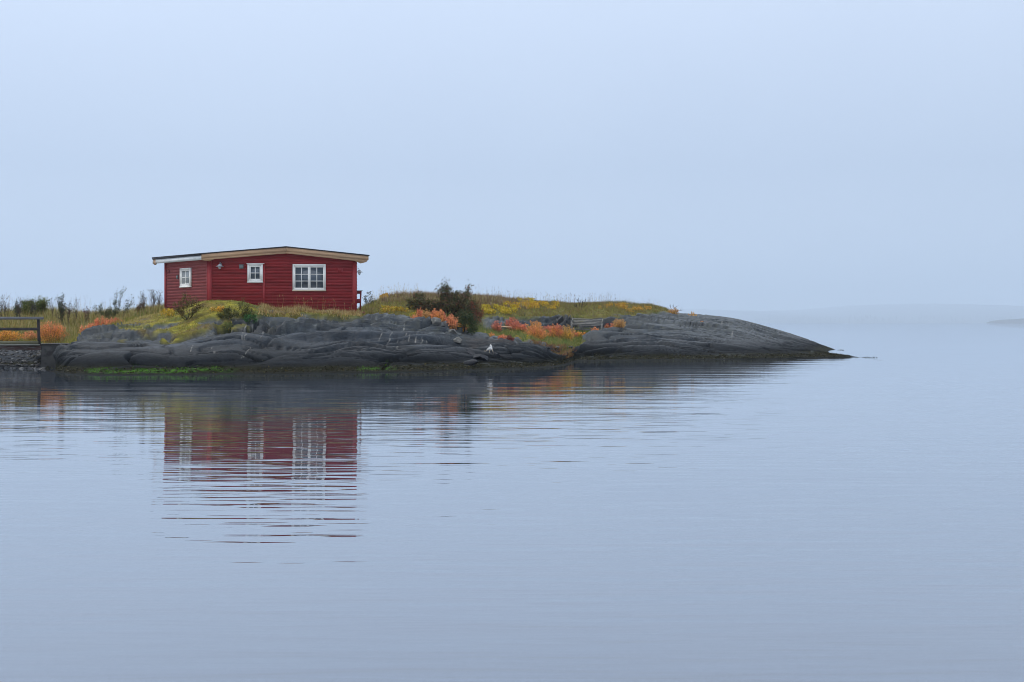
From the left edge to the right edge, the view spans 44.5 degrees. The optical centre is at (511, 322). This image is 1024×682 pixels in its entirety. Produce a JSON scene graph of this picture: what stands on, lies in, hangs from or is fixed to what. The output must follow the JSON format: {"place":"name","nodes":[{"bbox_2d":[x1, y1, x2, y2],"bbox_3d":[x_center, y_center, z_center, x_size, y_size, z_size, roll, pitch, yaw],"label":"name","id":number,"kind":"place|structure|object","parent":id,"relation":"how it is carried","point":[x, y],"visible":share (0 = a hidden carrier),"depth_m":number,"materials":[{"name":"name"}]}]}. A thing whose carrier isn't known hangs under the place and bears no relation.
{"place":"outdoors","nodes":[
{"label":"outdoors","id":0,"kind":"place"},
{"bbox_2d":[0,296,860,374],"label":"terrain","id":1,"kind":"structure","parent":0,"point":[311,341],"depth_m":49.46,"materials":[{"name":"grey stone"}]},
{"bbox_2d":[0,295,9,314],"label":"tall weed","id":2,"kind":"object","parent":1,"relation":"on","point":[2,304],"visible":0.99,"depth_m":59.95,"materials":[{"name":"green plant"}]},
{"bbox_2d":[3,302,10,315],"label":"tall weed","id":3,"kind":"object","parent":1,"relation":"on","point":[5,308],"visible":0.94,"depth_m":59.96,"materials":[{"name":"green plant"}]},
{"bbox_2d":[0,327,23,340],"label":"autumn plant","id":4,"kind":"object","parent":1,"relation":"on","point":[5,336],"visible":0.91,"depth_m":54.47,"materials":[{"name":"orange plant"}]},
{"bbox_2d":[14,297,22,316],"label":"tall weed","id":5,"kind":"object","parent":1,"relation":"on","point":[19,310],"visible":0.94,"depth_m":59.78,"materials":[{"name":"green plant"}]},
{"bbox_2d":[14,300,23,316],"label":"tall weed","id":6,"kind":"object","parent":1,"relation":"on","point":[16,308],"visible":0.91,"depth_m":59.96,"materials":[{"name":"green plant"}]},
{"bbox_2d":[0,350,45,369],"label":"gravel","id":7,"kind":"structure","parent":1,"relation":"on","point":[37,365],"depth_m":51.88,"materials":[{"name":"grey stone"}]},
{"bbox_2d":[21,330,36,340],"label":"autumn plant","id":8,"kind":"object","parent":1,"relation":"on","point":[30,336],"visible":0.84,"depth_m":55.32,"materials":[{"name":"orange plant"}]},
{"bbox_2d":[11,295,51,315],"bbox_3d":[-23.918,-0.638,62.129,2.284,1.430,1.208,0,0,19],"label":"willow bush","id":9,"kind":"object","parent":1,"relation":"on","point":[42,304],"visible":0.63,"depth_m":61.93,"materials":[{"name":"green plant"}]},
{"bbox_2d":[35,321,69,342],"bbox_3d":[-19.419,0.461,52.778,1.469,1.111,0.799,0,0,0],"label":"autumn plant","id":10,"kind":"object","parent":1,"relation":"on","point":[49,331],"visible":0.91,"depth_m":52.67,"materials":[{"name":"orange plant"}]},
{"bbox_2d":[40,343,70,367],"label":"abutment wall","id":11,"kind":"structure","parent":1,"relation":"on","point":[47,351],"depth_m":49.40,"materials":[{"name":"concrete"}]},
{"bbox_2d":[0,317,44,349],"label":"footbridge","id":12,"kind":"object","parent":11,"relation":"on","point":[20,345],"visible":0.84,"depth_m":49.36,"materials":[{"name":"grey wood"}]},
{"bbox_2d":[54,292,67,323],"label":"tall weed","id":13,"kind":"object","parent":1,"relation":"on","point":[61,310],"visible":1,"depth_m":56.26,"materials":[{"name":"green plant"}]},
{"bbox_2d":[65,303,73,324],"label":"tall weed","id":14,"kind":"object","parent":1,"relation":"on","point":[69,311],"visible":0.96,"depth_m":56.95,"materials":[{"name":"green plant"}]},
{"bbox_2d":[10,315,137,342],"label":"verge grass","id":15,"kind":"structure","parent":1,"relation":"on","point":[73,339],"depth_m":52.14,"materials":[{"name":"plant"}]},
{"bbox_2d":[70,299,80,323],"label":"tall weed","id":16,"kind":"object","parent":1,"relation":"on","point":[74,308],"visible":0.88,"depth_m":57.73,"materials":[{"name":"green plant"}]},
{"bbox_2d":[0,302,166,342],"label":"meadow grass","id":17,"kind":"structure","parent":1,"relation":"on","point":[72,329],"depth_m":57.65,"materials":[{"name":"plant"}]},
{"bbox_2d":[78,323,95,332],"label":"autumn plant","id":18,"kind":"object","parent":1,"relation":"on","point":[88,326],"visible":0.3,"depth_m":51.02,"materials":[{"name":"orange plant"}]},
{"bbox_2d":[83,306,90,321],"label":"tall weed","id":19,"kind":"object","parent":1,"relation":"on","point":[84,311],"visible":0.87,"depth_m":57.22,"materials":[{"name":"green plant"}]},
{"bbox_2d":[90,304,102,316],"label":"leafy shoot","id":20,"kind":"object","parent":1,"relation":"on","point":[99,309],"visible":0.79,"depth_m":58.06,"materials":[{"name":"green plant"}]},
{"bbox_2d":[92,316,111,325],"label":"autumn plant","id":21,"kind":"object","parent":1,"relation":"on","point":[96,321],"visible":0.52,"depth_m":51.46,"materials":[{"name":"orange plant"}]},
{"bbox_2d":[102,306,121,319],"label":"tall weed","id":22,"kind":"object","parent":1,"relation":"on","point":[108,313],"visible":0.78,"depth_m":56.58,"materials":[{"name":"green plant"}]},
{"bbox_2d":[112,292,117,310],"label":"leafy shoot","id":23,"kind":"object","parent":1,"relation":"on","point":[116,293],"visible":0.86,"depth_m":57.13,"materials":[{"name":"green plant"}]},
{"bbox_2d":[106,317,123,323],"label":"autumn plant","id":24,"kind":"object","parent":1,"relation":"on","point":[115,319],"visible":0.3,"depth_m":52.60,"materials":[{"name":"orange plant"}]},
{"bbox_2d":[118,287,126,308],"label":"leafy shoot","id":25,"kind":"object","parent":1,"relation":"on","point":[119,304],"visible":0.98,"depth_m":57.29,"materials":[{"name":"green plant"}]},
{"bbox_2d":[123,294,134,315],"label":"leafy shoot","id":26,"kind":"object","parent":1,"relation":"on","point":[128,305],"visible":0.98,"depth_m":55.83,"materials":[{"name":"green plant"}]},
{"bbox_2d":[134,298,146,314],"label":"tall weed","id":27,"kind":"object","parent":1,"relation":"on","point":[139,306],"visible":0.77,"depth_m":55.55,"materials":[{"name":"green plant"}]},
{"bbox_2d":[116,311,170,331],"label":"short grass","id":28,"kind":"structure","parent":1,"relation":"on","point":[131,321],"depth_m":50.69,"materials":[{"name":"yellow plant"}]},
{"bbox_2d":[140,290,146,309],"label":"tall weed","id":29,"kind":"object","parent":1,"relation":"on","point":[143,297],"visible":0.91,"depth_m":55.77,"materials":[{"name":"green plant"}]},
{"bbox_2d":[148,289,156,308],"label":"tall weed","id":30,"kind":"object","parent":1,"relation":"on","point":[153,300],"visible":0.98,"depth_m":57.22,"materials":[{"name":"green plant"}]},
{"bbox_2d":[156,290,162,305],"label":"tall weed","id":31,"kind":"object","parent":1,"relation":"on","point":[159,299],"visible":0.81,"depth_m":57.83,"materials":[{"name":"green plant"}]},
{"bbox_2d":[170,291,205,319],"bbox_3d":[-12.815,-0.649,49.487,1.379,1.210,0.885,0,0,-25],"label":"shrub","id":32,"kind":"object","parent":1,"relation":"on","point":[179,310],"visible":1,"depth_m":49.40,"materials":[{"name":"green plant"}]},
{"bbox_2d":[153,300,284,341],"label":"mound grass","id":33,"kind":"structure","parent":1,"relation":"on","point":[177,327],"depth_m":49.93,"materials":[{"name":"yellow plant"}]},
{"bbox_2d":[215,305,224,311],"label":"autumn plant","id":34,"kind":"object","parent":1,"relation":"on","point":[219,308],"visible":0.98,"depth_m":49.65,"materials":[{"name":"orange plant"}]},
{"bbox_2d":[215,305,240,318],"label":"shrub","id":35,"kind":"object","parent":1,"relation":"on","point":[228,311],"visible":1,"depth_m":49.20,"materials":[{"name":"green plant"}]},
{"bbox_2d":[237,297,257,319],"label":"shrub","id":36,"kind":"object","parent":1,"relation":"on","point":[247,311],"visible":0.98,"depth_m":49.47,"materials":[{"name":"green plant"}]},
{"bbox_2d":[243,311,257,323],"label":"seedling","id":37,"kind":"object","parent":1,"relation":"on","point":[254,318],"visible":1,"depth_m":49.18,"materials":[{"name":"green plant"}]},
{"bbox_2d":[152,246,369,312],"bbox_3d":[-11.072,-1.668,54.372,10.156,3.080,3.534,0,0,0],"label":"cabin","id":38,"kind":"object","parent":1,"relation":"on","point":[270,275],"visible":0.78,"depth_m":52.96,"materials":[{"name":"red paint"}]},
{"bbox_2d":[179,268,191,287],"bbox_3d":[-14.207,-1.943,54.390,0.118,0.840,1.005,0,0,-41],"label":"window","id":39,"kind":"structure","parent":38,"relation":"in","point":[185,273],"depth_m":54.37,"materials":[{"name":"white paint"}]},
{"bbox_2d":[247,263,263,282],"bbox_3d":[-10.855,-2.090,52.905,0.737,0.815,0.123,0,0,0],"label":"window","id":40,"kind":"structure","parent":38,"relation":"in","point":[254,270],"depth_m":52.88,"materials":[{"name":"white paint"}]},
{"bbox_2d":[292,264,325,290],"bbox_3d":[-8.583,-1.893,52.907,1.418,1.142,0.118,0,0,0],"label":"window","id":41,"kind":"structure","parent":38,"relation":"in","point":[306,277],"depth_m":52.92,"materials":[{"name":"white paint"}]},
{"bbox_2d":[258,302,362,319],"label":"dry grass","id":42,"kind":"structure","parent":1,"relation":"on","point":[338,312],"depth_m":51.42,"materials":[{"name":"yellow plant"}]},
{"bbox_2d":[2,283,657,326],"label":"seed stalks","id":43,"kind":"object","parent":1,"relation":"on","point":[351,304],"visible":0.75,"depth_m":64.94,"materials":[{"name":"beige plant"}]},
{"bbox_2d":[362,291,376,304],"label":"shrub","id":44,"kind":"object","parent":1,"relation":"on","point":[365,296],"visible":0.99,"depth_m":61.87,"materials":[{"name":"green plant"}]},
{"bbox_2d":[159,293,651,316],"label":"yellow groundcover","id":45,"kind":"object","parent":1,"relation":"on","point":[487,308],"visible":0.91,"depth_m":68.19,"materials":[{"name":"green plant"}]},
{"bbox_2d":[415,307,422,316],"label":"autumn plant","id":46,"kind":"object","parent":1,"relation":"on","point":[420,314],"visible":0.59,"depth_m":53.18,"materials":[{"name":"orange plant"}]},
{"bbox_2d":[406,291,434,310],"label":"shrub","id":47,"kind":"object","parent":1,"relation":"on","point":[422,294],"visible":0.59,"depth_m":61.45,"materials":[{"name":"green plant"}]},
{"bbox_2d":[421,309,430,317],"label":"autumn plant","id":48,"kind":"object","parent":1,"relation":"on","point":[426,314],"visible":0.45,"depth_m":53.16,"materials":[{"name":"orange plant"}]},
{"bbox_2d":[431,317,440,324],"bbox_3d":[-3.145,-0.025,52.048,0.429,0.377,0.279,5,1,-21],"label":"boulder","id":49,"kind":"object","parent":1,"relation":"on","point":[435,320],"visible":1,"depth_m":51.97,"materials":[{"name":"stone"}]},
{"bbox_2d":[430,308,443,320],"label":"autumn plant","id":50,"kind":"object","parent":1,"relation":"on","point":[437,314],"visible":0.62,"depth_m":52.94,"materials":[{"name":"orange plant"}]},
{"bbox_2d":[405,277,478,316],"bbox_3d":[-3.478,-1.082,60.663,3.788,2.296,2.060,0,0,0],"label":"shrub","id":51,"kind":"object","parent":1,"relation":"on","point":[454,305],"visible":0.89,"depth_m":60.64,"materials":[{"name":"green plant"}]},
{"bbox_2d":[446,314,458,329],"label":"autumn plant","id":52,"kind":"object","parent":1,"relation":"on","point":[452,323],"visible":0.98,"depth_m":52.55,"materials":[{"name":"orange plant"}]},
{"bbox_2d":[448,329,456,333],"bbox_3d":[-2.444,0.409,51.877,0.416,0.266,0.335,0,0,-30],"label":"boulder","id":53,"kind":"object","parent":1,"relation":"on","point":[453,331],"visible":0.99,"depth_m":51.75,"materials":[{"name":"stone"}]},
{"bbox_2d":[56,349,851,373],"bbox_3d":[1.542,1.641,54.889,40.579,0.596,8.507,0,0,-35],"label":"seaweed","id":54,"kind":"object","parent":1,"relation":"on","point":[456,367],"visible":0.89,"depth_m":47.38,"materials":[{"name":"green plant"}]},
{"bbox_2d":[379,289,529,309],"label":"heather","id":55,"kind":"object","parent":1,"relation":"on","point":[492,296],"visible":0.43,"depth_m":68.95,"materials":[{"name":"green plant"}]},
{"bbox_2d":[453,337,462,343],"bbox_3d":[-2.179,0.732,50.822,0.473,0.299,0.533,-3,-8,-43],"label":"boulder","id":56,"kind":"object","parent":1,"relation":"on","point":[457,340],"visible":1,"depth_m":50.66,"materials":[{"name":"stone"}]},
{"bbox_2d":[447,309,481,334],"bbox_3d":[-2.090,0.014,53.393,1.615,1.215,1.286,0,0,0],"label":"shrub","id":57,"kind":"object","parent":1,"relation":"on","point":[464,319],"visible":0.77,"depth_m":53.13,"materials":[{"name":"green plant"}]},
{"bbox_2d":[453,298,482,320],"bbox_3d":[-2.245,-0.636,62.789,1.682,1.455,1.246,0,0,0],"label":"shrub","id":58,"kind":"object","parent":1,"relation":"on","point":[473,309],"visible":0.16,"depth_m":62.62,"materials":[{"name":"green plant"}]},
{"bbox_2d":[464,359,477,364],"bbox_3d":[-1.591,1.561,48.486,0.609,0.224,0.362,-10,9,11],"label":"boulder","id":59,"kind":"object","parent":1,"relation":"on","point":[471,362],"visible":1,"depth_m":48.34,"materials":[{"name":"stone"}]},
{"bbox_2d":[467,350,475,354],"bbox_3d":[-1.593,1.264,49.943,0.404,0.298,0.315,7,-7,27],"label":"boulder","id":60,"kind":"object","parent":1,"relation":"on","point":[470,352],"visible":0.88,"depth_m":49.86,"materials":[{"name":"stone"}]},
{"bbox_2d":[469,301,483,326],"bbox_3d":[-1.723,-0.346,60.211,0.770,1.491,0.554,0,0,14],"label":"sapling","id":61,"kind":"object","parent":1,"relation":"on","point":[480,314],"visible":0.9,"depth_m":60.14,"materials":[{"name":"green plant"}]},
{"bbox_2d":[473,354,487,360],"bbox_3d":[-1.237,1.392,49.593,0.526,0.286,0.552,0,0,16],"label":"boulder","id":62,"kind":"object","parent":1,"relation":"on","point":[481,357],"visible":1,"depth_m":49.43,"materials":[{"name":"stone"}]},
{"bbox_2d":[490,320,501,332],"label":"autumn plant","id":63,"kind":"object","parent":1,"relation":"on","point":[495,325],"visible":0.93,"depth_m":60.94,"materials":[{"name":"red plant"}]},
{"bbox_2d":[408,313,593,349],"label":"cove grass","id":64,"kind":"structure","parent":1,"relation":"on","point":[549,340],"depth_m":60.74,"materials":[{"name":"plant"}]},
{"bbox_2d":[505,317,519,330],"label":"autumn plant","id":65,"kind":"object","parent":1,"relation":"on","point":[511,323],"visible":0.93,"depth_m":62.70,"materials":[{"name":"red plant"}]},
{"bbox_2d":[357,292,673,328],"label":"hill grass","id":66,"kind":"structure","parent":1,"relation":"on","point":[367,309],"depth_m":70.87,"materials":[{"name":"green plant"}]},
{"bbox_2d":[518,323,527,331],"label":"autumn plant","id":67,"kind":"object","parent":1,"relation":"on","point":[523,327],"visible":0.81,"depth_m":63.12,"materials":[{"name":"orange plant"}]},
{"bbox_2d":[525,320,542,332],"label":"autumn plant","id":68,"kind":"object","parent":1,"relation":"on","point":[537,325],"visible":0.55,"depth_m":64.79,"materials":[{"name":"orange plant"}]},
{"bbox_2d":[524,325,549,339],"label":"autumn plant","id":69,"kind":"object","parent":1,"relation":"on","point":[536,334],"visible":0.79,"depth_m":61.01,"materials":[{"name":"orange plant"}]},
{"bbox_2d":[527,337,576,358],"bbox_3d":[1.726,1.238,58.002,2.077,1.238,7.574,0,0,10],"label":"rust groundcover","id":70,"kind":"object","parent":1,"relation":"on","point":[569,351],"visible":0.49,"depth_m":57.15,"materials":[{"name":"orange plant"}]},
{"bbox_2d":[547,323,562,339],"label":"autumn plant","id":71,"kind":"object","parent":1,"relation":"on","point":[555,330],"visible":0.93,"depth_m":63.18,"materials":[{"name":"orange plant"}]},
{"bbox_2d":[562,324,575,340],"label":"autumn plant","id":72,"kind":"object","parent":1,"relation":"on","point":[568,334],"visible":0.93,"depth_m":63.53,"materials":[{"name":"orange plant"}]},
{"bbox_2d":[571,318,602,332],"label":"bench","id":73,"kind":"object","parent":1,"relation":"on","point":[588,323],"visible":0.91,"depth_m":67.22,"materials":[{"name":"grey wood"}]},
{"bbox_2d":[611,318,625,327],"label":"autumn plant","id":74,"kind":"object","parent":1,"relation":"on","point":[621,325],"visible":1,"depth_m":67.01,"materials":[{"name":"orange plant"}]},
{"bbox_2d":[668,308,678,313],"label":"autumn plant","id":75,"kind":"object","parent":1,"relation":"on","point":[671,310],"visible":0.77,"depth_m":78.51,"materials":[{"name":"orange plant"}]},
{"bbox_2d":[0,323,1023,681],"bbox_3d":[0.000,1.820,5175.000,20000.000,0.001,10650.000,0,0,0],"label":"water","id":76,"kind":"structure","parent":0,"point":[850,519],"depth_m":11.48,"materials":[{"name":"blue liquid"}]},
{"bbox_2d":[987,318,1023,322],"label":"skerry","id":77,"kind":"structure","parent":76,"relation":"in","point":[1021,320],"depth_m":3430.63,"materials":[{"name":"stone"}]},
{"bbox_2d":[0,0,1023,311],"label":"sky","id":78,"kind":"structure","parent":0,"point":[753,155],"materials":[{"name":"blue"}]},
{"bbox_2d":[678,303,1023,322],"bbox_3d":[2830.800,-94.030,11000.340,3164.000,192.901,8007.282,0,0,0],"label":"hills","id":79,"kind":"structure","parent":0,"point":[908,312],"depth_m":9063.84,"materials":[{"name":"blue"}]},
{"bbox_2d":[745,314,1023,321],"bbox_3d":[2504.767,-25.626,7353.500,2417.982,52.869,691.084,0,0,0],"label":"wood","id":80,"kind":"object","parent":79,"relation":"on","point":[951,317],"visible":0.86,"depth_m":7371.60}
]}

